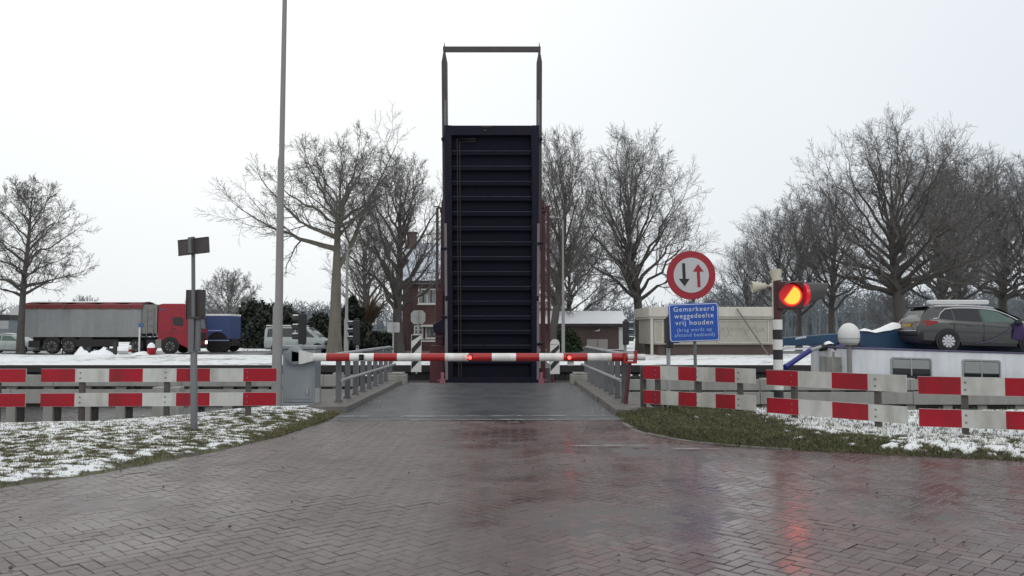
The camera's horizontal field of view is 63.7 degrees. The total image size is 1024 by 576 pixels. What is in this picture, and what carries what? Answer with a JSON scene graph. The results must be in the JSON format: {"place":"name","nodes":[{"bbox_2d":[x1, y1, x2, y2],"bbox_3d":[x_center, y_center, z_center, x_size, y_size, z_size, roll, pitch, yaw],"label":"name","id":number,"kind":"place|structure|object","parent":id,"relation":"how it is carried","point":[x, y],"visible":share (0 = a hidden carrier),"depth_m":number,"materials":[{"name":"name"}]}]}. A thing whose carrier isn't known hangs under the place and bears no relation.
{"place":"outdoors","nodes":[
{"label":"outdoors","id":0,"kind":"place"},
{"bbox_2d":[0,405,340,487],"bbox_3d":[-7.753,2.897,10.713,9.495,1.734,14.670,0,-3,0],"label":"verge","id":1,"kind":"structure","parent":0,"point":[75,470],"depth_m":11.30,"materials":[{"name":"plant"}]},
{"bbox_2d":[0,369,26,421],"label":"barrier board fence","id":2,"kind":"object","parent":1,"relation":"on","point":[13,399],"visible":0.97,"depth_m":14.34,"materials":[{"name":"metal"}]},
{"bbox_2d":[40,368,276,420],"bbox_3d":[-6.196,2.375,14.514,4.051,1.915,0.138,0,-3,-3],"label":"barrier board fence","id":3,"kind":"object","parent":1,"relation":"on","point":[82,399],"visible":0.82,"depth_m":14.49,"materials":[{"name":"metal"}]},
{"bbox_2d":[177,237,209,429],"bbox_3d":[-4.978,0.807,12.843,0.568,3.233,0.192,-1,-3,10],"label":"sign post","id":4,"kind":"object","parent":1,"relation":"on","point":[195,299],"visible":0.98,"depth_m":12.85,"materials":[{"name":"metal"}]},
{"bbox_2d":[271,0,286,405],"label":"lamp post","id":5,"kind":"object","parent":1,"relation":"on","point":[277,339],"visible":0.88,"depth_m":16.77,"materials":[{"name":"metal"}]},
{"bbox_2d":[291,311,306,344],"bbox_3d":[-4.722,1.589,18.259,0.326,2.137,0.295,0,-3,0],"label":"traffic light","id":6,"kind":"object","parent":1,"relation":"on","point":[301,328],"visible":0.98,"depth_m":18.16,"materials":[{"name":"metal"}]},
{"bbox_2d":[1,391,758,421],"bbox_3d":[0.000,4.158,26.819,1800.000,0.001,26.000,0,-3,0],"label":"canal water","id":7,"kind":"structure","parent":0,"point":[33,414],"depth_m":27.94,"materials":[{"name":"grey liquid"}]},
{"bbox_2d":[152,386,183,416],"bbox_3d":[-7.270,3.102,17.412,0.560,2.026,0.300,0,-3,0],"label":"mooring pile","id":8,"kind":"object","parent":7,"relation":"in","point":[157,411],"visible":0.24,"depth_m":17.31,"materials":[{"name":"concrete"}]},
{"bbox_2d":[2,372,352,421],"bbox_3d":[-19.300,3.774,24.136,29.400,2.586,0.400,0,-3,0],"label":"timber fender","id":9,"kind":"object","parent":7,"relation":"in","point":[17,414],"visible":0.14,"depth_m":23.99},
{"bbox_2d":[74,375,408,388],"bbox_3d":[-32.100,4.436,33.559,55.800,1.851,0.530,0,-3,0],"label":"timber fender","id":10,"kind":"object","parent":7,"relation":"in","point":[110,387],"visible":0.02,"depth_m":33.54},
{"bbox_2d":[0,365,810,391],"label":"quay wall","id":11,"kind":"structure","parent":7,"relation":"in","point":[566,371],"depth_m":37.56,"materials":[{"name":"concrete"}]},
{"bbox_2d":[409,380,569,382],"bbox_3d":[-0.830,5.275,35.523,8.400,2.380,4.700,0,-3,0],"label":"bridge abutment","id":12,"kind":"object","parent":7,"relation":"in","point":[428,381],"depth_m":36.46,"materials":[{"name":"concrete"}]},
{"bbox_2d":[428,43,553,382],"bbox_3d":[-0.870,-2.390,33.476,5.180,14.474,2.790,0,-3,0],"label":"drawbridge","id":13,"kind":"object","parent":12,"relation":"on","point":[492,208],"visible":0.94,"depth_m":33.04,"materials":[{"name":"black paint"}]},
{"bbox_2d":[539,361,553,382],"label":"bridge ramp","id":14,"kind":"structure","parent":12,"relation":"on","point":[547,371],"depth_m":34.76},
{"bbox_2d":[614,374,713,391],"bbox_3d":[6.000,4.439,33.559,6.000,1.844,0.530,0,-3,0],"label":"timber fender","id":15,"kind":"object","parent":7,"relation":"in","point":[634,377],"visible":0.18,"depth_m":33.36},
{"bbox_2d":[620,378,1023,409],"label":"timber fender","id":16,"kind":"object","parent":7,"relation":"in","point":[911,398],"visible":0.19,"depth_m":23.97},
{"bbox_2d":[623,319,634,352],"bbox_3d":[3.391,1.930,23.949,0.344,2.051,0.295,0,-3,0],"label":"traffic light","id":17,"kind":"object","parent":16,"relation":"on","point":[627,331],"visible":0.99,"depth_m":23.85,"materials":[{"name":"metal"}]},
{"bbox_2d":[783,346,1023,409],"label":"cargo ship","id":18,"kind":"object","parent":7,"relation":"on","point":[913,363],"visible":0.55,"depth_m":25.51,"materials":[{"name":"white paint"}]},
{"bbox_2d":[838,323,859,372],"bbox_3d":[10.377,2.101,25.375,0.651,2.057,0.651,0,-3,0],"label":"radome","id":19,"kind":"object","parent":18,"relation":"attached to","point":[849,335],"visible":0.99,"depth_m":25.23,"materials":[{"name":"plastic"}]},
{"bbox_2d":[783,330,1022,369],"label":"deck crane","id":20,"kind":"object","parent":18,"relation":"on","point":[887,339],"visible":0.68,"depth_m":27.74,"materials":[{"name":"blue paint"}]},
{"bbox_2d":[859,322,900,332],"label":"snow","id":21,"kind":"structure","parent":20,"relation":"on","point":[890,326],"depth_m":27.75,"materials":[{"name":"snow"}]},
{"bbox_2d":[926,300,988,304],"bbox_3d":[15.780,1.301,29.172,2.149,1.754,0.280,0,-3,0],"label":"radar scanner","id":22,"kind":"object","parent":18,"relation":"on","point":[957,302],"visible":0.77,"depth_m":29.12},
{"bbox_2d":[897,305,1023,351],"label":"parked car","id":23,"kind":"object","parent":18,"relation":"on","point":[948,327],"visible":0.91,"depth_m":26.43,"materials":[{"name":"grey paint"}]},
{"bbox_2d":[1012,324,1023,340],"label":"cloth","id":24,"kind":"object","parent":23,"relation":"on","point":[1018,332],"visible":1,"depth_m":26.32,"materials":[{"name":"purple fabric"}]},
{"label":"bridge piers","id":25,"kind":"structure","parent":7,"relation":"in","visible":0},
{"bbox_2d":[323,413,625,422],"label":"bridge deck","id":26,"kind":"structure","parent":25,"relation":"on","point":[340,414],"depth_m":14.84,"materials":[{"name":"concrete"}]},
{"bbox_2d":[306,381,400,412],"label":"kerb","id":27,"kind":"structure","parent":26,"relation":"on","point":[347,404],"depth_m":18.09,"materials":[{"name":"concrete"}]},
{"bbox_2d":[347,318,359,386],"bbox_3d":[-4.603,1.917,23.950,0.373,2.076,0.295,0,-3,0],"label":"traffic light","id":28,"kind":"object","parent":27,"relation":"on","point":[355,331],"visible":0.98,"depth_m":23.85,"materials":[{"name":"metal"}]},
{"bbox_2d":[334,346,395,401],"bbox_3d":[-3.646,2.080,21.347,0.218,1.042,8.754,0,-3,-1],"label":"bridge railing","id":29,"kind":"object","parent":27,"relation":"on","point":[387,367],"visible":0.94,"depth_m":20.17,"materials":[{"name":"metal"}]},
{"bbox_2d":[377,372,407,383],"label":"kerb block","id":30,"kind":"structure","parent":26,"relation":"on","point":[402,377],"depth_m":24.80,"materials":[{"name":"concrete"}]},
{"bbox_2d":[282,345,645,405],"bbox_3d":[-1.033,1.854,17.239,7.541,1.300,0.875,0,-3,0],"label":"road barrier","id":31,"kind":"object","parent":26,"relation":"on","point":[301,374],"visible":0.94,"depth_m":16.94,"materials":[{"name":"metal"}]},
{"bbox_2d":[284,360,311,398],"bbox_3d":[-4.418,1.895,17.067,0.570,0.800,0.010,0,-3,0],"label":"door","id":32,"kind":"structure","parent":31,"relation":"in","point":[298,378],"depth_m":17.06,"materials":[{"name":"grey paint"}]},
{"bbox_2d":[333,383,620,419],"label":"bridge road","id":33,"kind":"structure","parent":26,"relation":"on","point":[471,401],"depth_m":18.21,"materials":[{"name":"asphalt"}]},
{"bbox_2d":[411,334,421,373],"bbox_3d":[-2.917,2.019,25.169,0.310,1.200,0.089,0,-3,0],"label":"hazard board","id":34,"kind":"object","parent":33,"relation":"on","point":[416,342],"visible":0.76,"depth_m":25.14,"materials":[{"name":"metal"}]},
{"bbox_2d":[345,383,612,415],"bbox_3d":[-0.674,2.657,20.349,5.277,0.010,9.676,0,-3,0],"label":"grit","id":35,"kind":"object","parent":33,"relation":"on","point":[558,386],"visible":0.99,"depth_m":18.95,"materials":[{"name":"gravel"}]},
{"bbox_2d":[456,415,565,419],"bbox_3d":[-0.561,2.365,15.057,5.458,0.001,0.748,0,-3,-2],"label":"bridge joint","id":36,"kind":"object","parent":33,"relation":"on","point":[506,415],"visible":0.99,"depth_m":15.07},
{"bbox_2d":[550,339,559,373],"bbox_3d":[1.306,2.089,25.166,0.290,1.060,0.089,0,-3,0],"label":"hazard board","id":37,"kind":"object","parent":33,"relation":"on","point":[554,348],"visible":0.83,"depth_m":25.12,"materials":[{"name":"metal"}]},
{"bbox_2d":[570,372,587,383],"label":"kerb block","id":38,"kind":"structure","parent":26,"relation":"on","point":[574,376],"depth_m":24.80,"materials":[{"name":"concrete"}]},
{"bbox_2d":[575,380,653,414],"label":"kerb","id":39,"kind":"structure","parent":26,"relation":"on","point":[608,402],"depth_m":18.10,"materials":[{"name":"concrete"}]},
{"bbox_2d":[581,346,628,402],"bbox_3d":[2.278,2.079,21.322,0.218,1.042,8.804,0,-3,-1],"label":"bridge railing","id":40,"kind":"object","parent":39,"relation":"on","point":[601,375],"visible":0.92,"depth_m":20.14,"materials":[{"name":"metal"}]},
{"bbox_2d":[622,351,636,403],"bbox_3d":[2.394,1.871,16.885,0.339,1.170,0.280,0,-3,0],"label":"boom rest","id":41,"kind":"object","parent":39,"relation":"on","point":[627,381],"visible":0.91,"depth_m":16.84,"materials":[{"name":"grey metal"}]},
{"bbox_2d":[640,366,646,407],"bbox_3d":[2.557,2.028,16.066,0.110,1.030,0.100,0,-3,0],"label":"wooden post","id":42,"kind":"object","parent":39,"relation":"on","point":[642,386],"visible":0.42,"depth_m":16.03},
{"bbox_2d":[0,354,810,364],"bbox_3d":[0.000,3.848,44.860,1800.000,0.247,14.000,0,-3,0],"label":"bank","id":43,"kind":"structure","parent":0,"point":[155,359],"depth_m":43.72,"materials":[{"name":"snow"}]},
{"bbox_2d":[0,348,96,354],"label":"wire fence","id":44,"kind":"object","parent":43,"relation":"on","point":[17,350],"visible":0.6,"depth_m":51.25,"materials":[{"name":"metal"}]},
{"bbox_2d":[74,347,88,354],"bbox_3d":[-26.628,3.941,51.064,1.100,0.631,0.660,0,-3,0],"label":"snow heap","id":45,"kind":"object","parent":43,"relation":"on","point":[81,351],"visible":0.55,"depth_m":50.89,"materials":[{"name":"snow"}]},
{"bbox_2d":[87,347,118,354],"bbox_3d":[-25.290,3.946,51.063,2.200,0.620,1.320,0,-3,0],"label":"snow heap","id":46,"kind":"object","parent":43,"relation":"on","point":[103,351],"visible":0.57,"depth_m":50.69,"materials":[{"name":"snow"}]},
{"bbox_2d":[106,342,117,354],"bbox_3d":[-24.700,3.791,50.871,0.650,0.950,0.200,0,-3,0],"label":"bench post","id":47,"kind":"object","parent":43,"relation":"on","point":[113,350],"visible":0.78,"depth_m":50.81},
{"bbox_2d":[147,343,155,354],"bbox_3d":[-22.009,3.739,50.363,0.540,0.800,0.547,0,-3,0],"label":"bollard","id":48,"kind":"object","parent":43,"relation":"on","point":[151,348],"visible":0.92,"depth_m":50.16,"materials":[{"name":"plastic"}]},
{"bbox_2d":[193,103,419,352],"bbox_3d":[-12.555,-3.500,50.501,14.232,15.921,9.941,0,-3,0],"label":"bare tree","id":49,"kind":"object","parent":43,"relation":"on","point":[337,211],"visible":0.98,"depth_m":50.01,"materials":[{"name":"brown plant"}]},
{"bbox_2d":[344,247,354,351],"bbox_3d":[-8.672,0.909,44.013,0.541,6.187,0.255,0,-3,0],"label":"street lamp","id":50,"kind":"object","parent":43,"relation":"on","point":[346,335],"visible":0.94,"depth_m":43.93,"materials":[{"name":"metal"}]},
{"bbox_2d":[387,322,399,362],"bbox_3d":[-5.887,2.774,40.888,0.616,2.136,0.105,0,-3,0],"label":"road sign","id":51,"kind":"object","parent":43,"relation":"on","point":[393,327],"visible":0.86,"depth_m":40.95,"materials":[{"name":"metal"}]},
{"bbox_2d":[411,310,424,333],"bbox_3d":[-4.495,2.417,39.405,0.689,2.695,0.105,0,-3,0],"label":"road sign","id":52,"kind":"object","parent":43,"relation":"on","point":[417,317],"visible":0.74,"depth_m":39.48,"materials":[{"name":"metal"}]},
{"bbox_2d":[550,216,564,352],"bbox_3d":[2.613,-0.011,48.066,0.925,8.450,0.240,0,-3,0],"label":"street lamp","id":53,"kind":"object","parent":43,"relation":"on","point":[563,324],"visible":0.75,"depth_m":48.00,"materials":[{"name":"metal"}]},
{"bbox_2d":[0,351,810,354],"bbox_3d":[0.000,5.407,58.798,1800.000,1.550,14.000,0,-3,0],"label":"road","id":54,"kind":"structure","parent":0,"point":[241,352],"depth_m":60.11,"materials":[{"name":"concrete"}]},
{"bbox_2d":[0,333,44,352],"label":"parked car","id":55,"kind":"object","parent":54,"relation":"on","point":[7,341],"visible":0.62,"depth_m":56.95,"materials":[{"name":"silver metal"}]},
{"bbox_2d":[0,173,99,354],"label":"bare tree","id":56,"kind":"object","parent":54,"relation":"on","point":[27,258],"visible":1,"depth_m":54.76,"materials":[{"name":"brown plant"}]},
{"bbox_2d":[24,301,158,353],"bbox_3d":[-28.935,2.741,57.623,9.189,3.643,2.625,0,-3,0],"label":"trailer","id":57,"kind":"object","parent":54,"relation":"on","point":[76,325],"visible":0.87,"depth_m":56.45,"materials":[{"name":"grey metal"}]},
{"bbox_2d":[129,301,207,353],"bbox_3d":[-23.971,2.723,57.578,4.695,3.795,2.783,0,-3,0],"label":"tractor unit","id":58,"kind":"object","parent":54,"relation":"on","point":[172,330],"visible":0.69,"depth_m":56.44,"materials":[{"name":"red paint"}]},
{"bbox_2d":[173,317,182,325],"bbox_3d":[-22.859,2.313,56.449,0.739,0.629,0.009,0,-3,0],"label":"side window","id":59,"kind":"structure","parent":58,"relation":"in","point":[178,321],"depth_m":56.44,"materials":[{"name":"grey glass"}]},
{"bbox_2d":[206,314,240,351],"bbox_3d":[-22.348,3.423,62.156,3.040,2.875,2.560,0,-3,0],"label":"trailer","id":60,"kind":"object","parent":54,"relation":"on","point":[223,332],"visible":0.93,"depth_m":60.95,"materials":[{"name":"blue metal"}]},
{"bbox_2d":[264,325,327,352],"bbox_3d":[-15.090,3.667,58.839,4.702,2.037,1.944,0,-3,0],"label":"camper van","id":61,"kind":"object","parent":54,"relation":"on","point":[315,336],"visible":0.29,"depth_m":57.96,"materials":[{"name":"silver metal"}]},
{"bbox_2d":[324,295,379,352],"bbox_3d":[-11.270,2.620,57.961,3.584,4.334,3.299,3,-4,-41],"label":"conifer","id":62,"kind":"object","parent":54,"relation":"on","point":[355,310],"visible":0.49,"depth_m":57.55,"materials":[{"name":"green plant"}]},
{"bbox_2d":[557,326,583,351],"bbox_3d":[4.061,3.885,61.889,2.761,2.119,2.168,0,-3,0],"label":"evergreen bush","id":63,"kind":"object","parent":54,"relation":"on","point":[573,342],"visible":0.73,"depth_m":61.31,"materials":[{"name":"green plant"}]},
{"bbox_2d":[634,307,772,354],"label":"keeper house","id":64,"kind":"structure","parent":54,"relation":"on","point":[745,330],"depth_m":50.19,"materials":[{"name":"paint"}]},
{"bbox_2d":[664,319,670,354],"bbox_3d":[9.473,2.992,50.271,0.422,2.282,0.277,0,-3,0],"label":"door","id":65,"kind":"structure","parent":64,"relation":"in","point":[664,319],"depth_m":50.16,"materials":[{"name":"plastic"}]},
{"bbox_2d":[761,100,1023,329],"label":"bare tree","id":66,"kind":"object","parent":54,"relation":"on","point":[897,286],"visible":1,"depth_m":61.62,"materials":[{"name":"brown plant"}]},
{"bbox_2d":[61,336,809,349],"bbox_3d":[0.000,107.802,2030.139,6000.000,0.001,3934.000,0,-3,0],"label":"field","id":67,"kind":"structure","parent":0,"point":[125,345],"depth_m":70.67,"materials":[{"name":"snow"}]},
{"bbox_2d":[7,305,18,314],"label":"barn","id":68,"kind":"structure","parent":67,"relation":"on","point":[15,310],"depth_m":122.31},
{"bbox_2d":[0,315,32,338],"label":"shed","id":69,"kind":"structure","parent":67,"relation":"on","point":[8,323],"depth_m":74.92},
{"bbox_2d":[71,294,97,301],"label":"bare tree","id":70,"kind":"object","parent":67,"relation":"on","point":[82,299],"visible":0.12,"depth_m":149.60,"materials":[{"name":"brown plant"}]},
{"bbox_2d":[185,267,271,313],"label":"bare tree","id":71,"kind":"object","parent":67,"relation":"on","point":[231,289],"visible":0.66,"depth_m":104.31,"materials":[{"name":"brown plant"}]},
{"bbox_2d":[236,297,270,350],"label":"conifer","id":72,"kind":"object","parent":67,"relation":"on","point":[249,310],"visible":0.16,"depth_m":73.96,"materials":[{"name":"green plant"}]},
{"bbox_2d":[242,303,298,350],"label":"evergreen bush","id":73,"kind":"object","parent":67,"relation":"on","point":[254,334],"visible":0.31,"depth_m":70.85,"materials":[{"name":"green plant"}]},
{"bbox_2d":[307,311,342,337],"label":"evergreen bush","id":74,"kind":"object","parent":67,"relation":"on","point":[318,322],"visible":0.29,"depth_m":68.97,"materials":[{"name":"green plant"}]},
{"bbox_2d":[318,216,403,329],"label":"bare tree","id":75,"kind":"object","parent":67,"relation":"on","point":[364,293],"visible":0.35,"depth_m":84.49,"materials":[{"name":"brown plant"}]},
{"bbox_2d":[343,292,388,336],"bbox_3d":[-10.822,2.512,61.004,4.030,4.802,4.195,0,-3,0],"label":"pollard willow","id":76,"kind":"object","parent":67,"relation":"on","point":[374,311],"visible":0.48,"depth_m":60.62,"materials":[{"name":"plant"}]},
{"bbox_2d":[317,147,442,352],"bbox_3d":[-7.710,-2.606,58.336,10.462,14.986,11.074,3,-4,-40],"label":"bare tree","id":77,"kind":"object","parent":67,"relation":"on","point":[398,284],"visible":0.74,"depth_m":57.85,"materials":[{"name":"brown plant"}]},
{"bbox_2d":[369,330,405,350],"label":"evergreen bush","id":78,"kind":"object","parent":67,"relation":"on","point":[385,338],"visible":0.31,"depth_m":65.28,"materials":[{"name":"green plant"}]},
{"bbox_2d":[402,231,440,350],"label":"brick house","id":79,"kind":"structure","parent":67,"relation":"on","point":[425,303],"depth_m":66.01,"materials":[{"name":"brick"}]},
{"bbox_2d":[414,326,423,338],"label":"window","id":80,"kind":"structure","parent":79,"relation":"in","point":[415,327],"depth_m":65.87,"materials":[{"name":"white glass"}]},
{"bbox_2d":[417,289,435,304],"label":"window","id":81,"kind":"structure","parent":79,"relation":"in","point":[427,299],"depth_m":66.02,"materials":[{"name":"white glass"}]},
{"bbox_2d":[425,327,434,338],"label":"window","id":82,"kind":"structure","parent":79,"relation":"in","point":[429,330],"depth_m":65.87,"materials":[{"name":"white glass"}]},
{"bbox_2d":[0,273,1023,336],"bbox_3d":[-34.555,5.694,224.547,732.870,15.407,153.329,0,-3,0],"label":"distant woodland","id":83,"kind":"object","parent":67,"relation":"on","point":[1015,307],"visible":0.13,"depth_m":165.85,"materials":[{"name":"plant"}]},
{"bbox_2d":[531,149,581,294],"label":"bare tree","id":84,"kind":"object","parent":67,"relation":"on","point":[544,177],"visible":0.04,"depth_m":95.57,"materials":[{"name":"brown plant"}]},
{"bbox_2d":[531,122,622,352],"bbox_3d":[3.218,-3.264,56.725,8.135,16.184,8.611,-2,-4,31],"label":"bare tree","id":85,"kind":"object","parent":67,"relation":"on","point":[566,188],"visible":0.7,"depth_m":56.12,"materials":[{"name":"brown plant"}]},
{"bbox_2d":[539,311,625,350],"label":"building","id":86,"kind":"structure","parent":67,"relation":"on","point":[601,329],"depth_m":67.90,"materials":[{"name":"brown brick"}]},
{"bbox_2d":[587,339,607,348],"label":"door","id":87,"kind":"structure","parent":86,"relation":"in","point":[599,343],"depth_m":67.80,"materials":[{"name":"grey paint"}]},
{"bbox_2d":[539,226,644,315],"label":"bare tree","id":88,"kind":"object","parent":67,"relation":"on","point":[569,300],"visible":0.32,"depth_m":72.51,"materials":[{"name":"brown plant"}]},
{"bbox_2d":[559,122,726,352],"bbox_3d":[9.635,-3.614,59.909,12.386,17.146,12.118,1,-3,-20],"label":"bare tree","id":89,"kind":"object","parent":67,"relation":"on","point":[629,268],"visible":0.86,"depth_m":58.87,"materials":[{"name":"brown plant"}]},
{"bbox_2d":[708,234,784,306],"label":"bare tree","id":90,"kind":"object","parent":67,"relation":"on","point":[747,303],"visible":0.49,"depth_m":83.83,"materials":[{"name":"brown plant"}]},
{"bbox_2d":[716,197,836,346],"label":"bare tree","id":91,"kind":"object","parent":67,"relation":"on","point":[777,248],"visible":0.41,"depth_m":78.56,"materials":[{"name":"brown plant"}]},
{"bbox_2d":[732,192,862,350],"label":"bare tree","id":92,"kind":"object","parent":67,"relation":"on","point":[800,313],"visible":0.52,"depth_m":73.90,"materials":[{"name":"brown plant"}]},
{"bbox_2d":[768,168,899,333],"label":"bare tree","id":93,"kind":"object","parent":67,"relation":"on","point":[831,316],"visible":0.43,"depth_m":71.55,"materials":[{"name":"brown plant"}]},
{"bbox_2d":[853,291,917,329],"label":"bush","id":94,"kind":"object","parent":67,"relation":"on","point":[887,305],"visible":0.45,"depth_m":95.16,"materials":[{"name":"brown plant"}]},
{"bbox_2d":[861,130,1023,300],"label":"bare tree","id":95,"kind":"object","parent":67,"relation":"on","point":[961,295],"visible":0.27,"depth_m":80.05,"materials":[{"name":"brown plant"}]},
{"bbox_2d":[876,159,1023,299],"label":"bare tree","id":96,"kind":"object","parent":67,"relation":"on","point":[942,289],"visible":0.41,"depth_m":73.94,"materials":[{"name":"brown plant"}]},
{"bbox_2d":[909,148,1023,312],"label":"bare tree","id":97,"kind":"object","parent":67,"relation":"on","point":[1001,296],"visible":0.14,"depth_m":85.12,"materials":[{"name":"brown plant"}]},
{"bbox_2d":[948,153,1023,298],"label":"bare tree","id":98,"kind":"object","parent":67,"relation":"on","point":[1020,204],"visible":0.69,"depth_m":76.60,"materials":[{"name":"brown plant"}]},
{"bbox_2d":[8,432,964,568],"bbox_3d":[0.046,2.075,9.431,9.730,0.018,8.186,0,-3,0],"label":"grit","id":99,"kind":"object","parent":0,"point":[10,567],"visible":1,"depth_m":7.02,"materials":[{"name":"gravel"}]},
{"bbox_2d":[0,420,1023,575],"bbox_3d":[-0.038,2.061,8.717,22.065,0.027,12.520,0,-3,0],"label":"brick road","id":100,"kind":"structure","parent":0,"point":[335,441],"depth_m":7.40,"materials":[{"name":"brick"}]},
{"bbox_2d":[0,0,1023,350],"label":"sky","id":101,"kind":"structure","parent":0,"point":[132,107],"materials":[{"name":"white"}]},
{"bbox_2d":[156,314,868,335],"bbox_3d":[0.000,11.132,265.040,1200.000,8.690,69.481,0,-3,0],"label":"wooded horizon","id":102,"kind":"structure","parent":0,"point":[790,329],"depth_m":234.38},
{"bbox_2d":[626,407,1023,459],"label":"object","id":103,"kind":"structure","parent":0,"point":[962,446],"depth_m":11.75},
{"bbox_2d":[666,315,678,405],"bbox_3d":[3.553,1.619,18.158,0.320,2.065,0.295,0,-3,0],"label":"traffic light","id":104,"kind":"object","parent":103,"relation":"on","point":[669,344],"visible":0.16,"depth_m":18.14,"materials":[{"name":"metal"}]},
{"bbox_2d":[667,251,719,391],"bbox_3d":[3.450,0.907,15.722,0.995,3.233,0.124,0,-3,0],"label":"traffic sign","id":105,"kind":"object","parent":103,"relation":"on","point":[691,275],"visible":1,"depth_m":15.70,"materials":[{"name":"metal"}]},
{"bbox_2d":[643,365,755,410],"bbox_3d":[3.439,2.399,15.215,2.262,1.880,0.138,-3,-4,40],"label":"barrier board fence","id":106,"kind":"object","parent":103,"relation":"on","point":[698,398],"visible":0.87,"depth_m":15.16,"materials":[{"name":"metal"}]},
{"bbox_2d":[622,423,791,449],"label":"verge kerb","id":107,"kind":"structure","parent":103,"relation":"on","point":[628,426],"depth_m":11.81,"materials":[{"name":"concrete"}]},
{"bbox_2d":[751,269,827,397],"bbox_3d":[5.076,1.077,14.974,1.397,2.856,0.607,0,-3,0],"label":"signal post","id":108,"kind":"object","parent":103,"relation":"on","point":[793,295],"visible":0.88,"depth_m":14.94,"materials":[{"name":"black plastic"}]},
{"bbox_2d":[613,404,1023,460],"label":"grass","id":109,"kind":"structure","parent":103,"relation":"on","point":[647,418],"depth_m":12.08,"materials":[{"name":"plant"}]},
{"bbox_2d":[766,370,907,426],"bbox_3d":[5.184,2.297,13.262,0.138,1.880,2.345,3,-4,-42],"label":"barrier board fence","id":110,"kind":"object","parent":103,"relation":"on","point":[878,412],"visible":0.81,"depth_m":13.15,"materials":[{"name":"metal"}]},
{"bbox_2d":[918,376,1023,434],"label":"barrier board fence","id":111,"kind":"object","parent":103,"relation":"on","point":[964,418],"visible":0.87,"depth_m":11.85,"materials":[{"name":"metal"}]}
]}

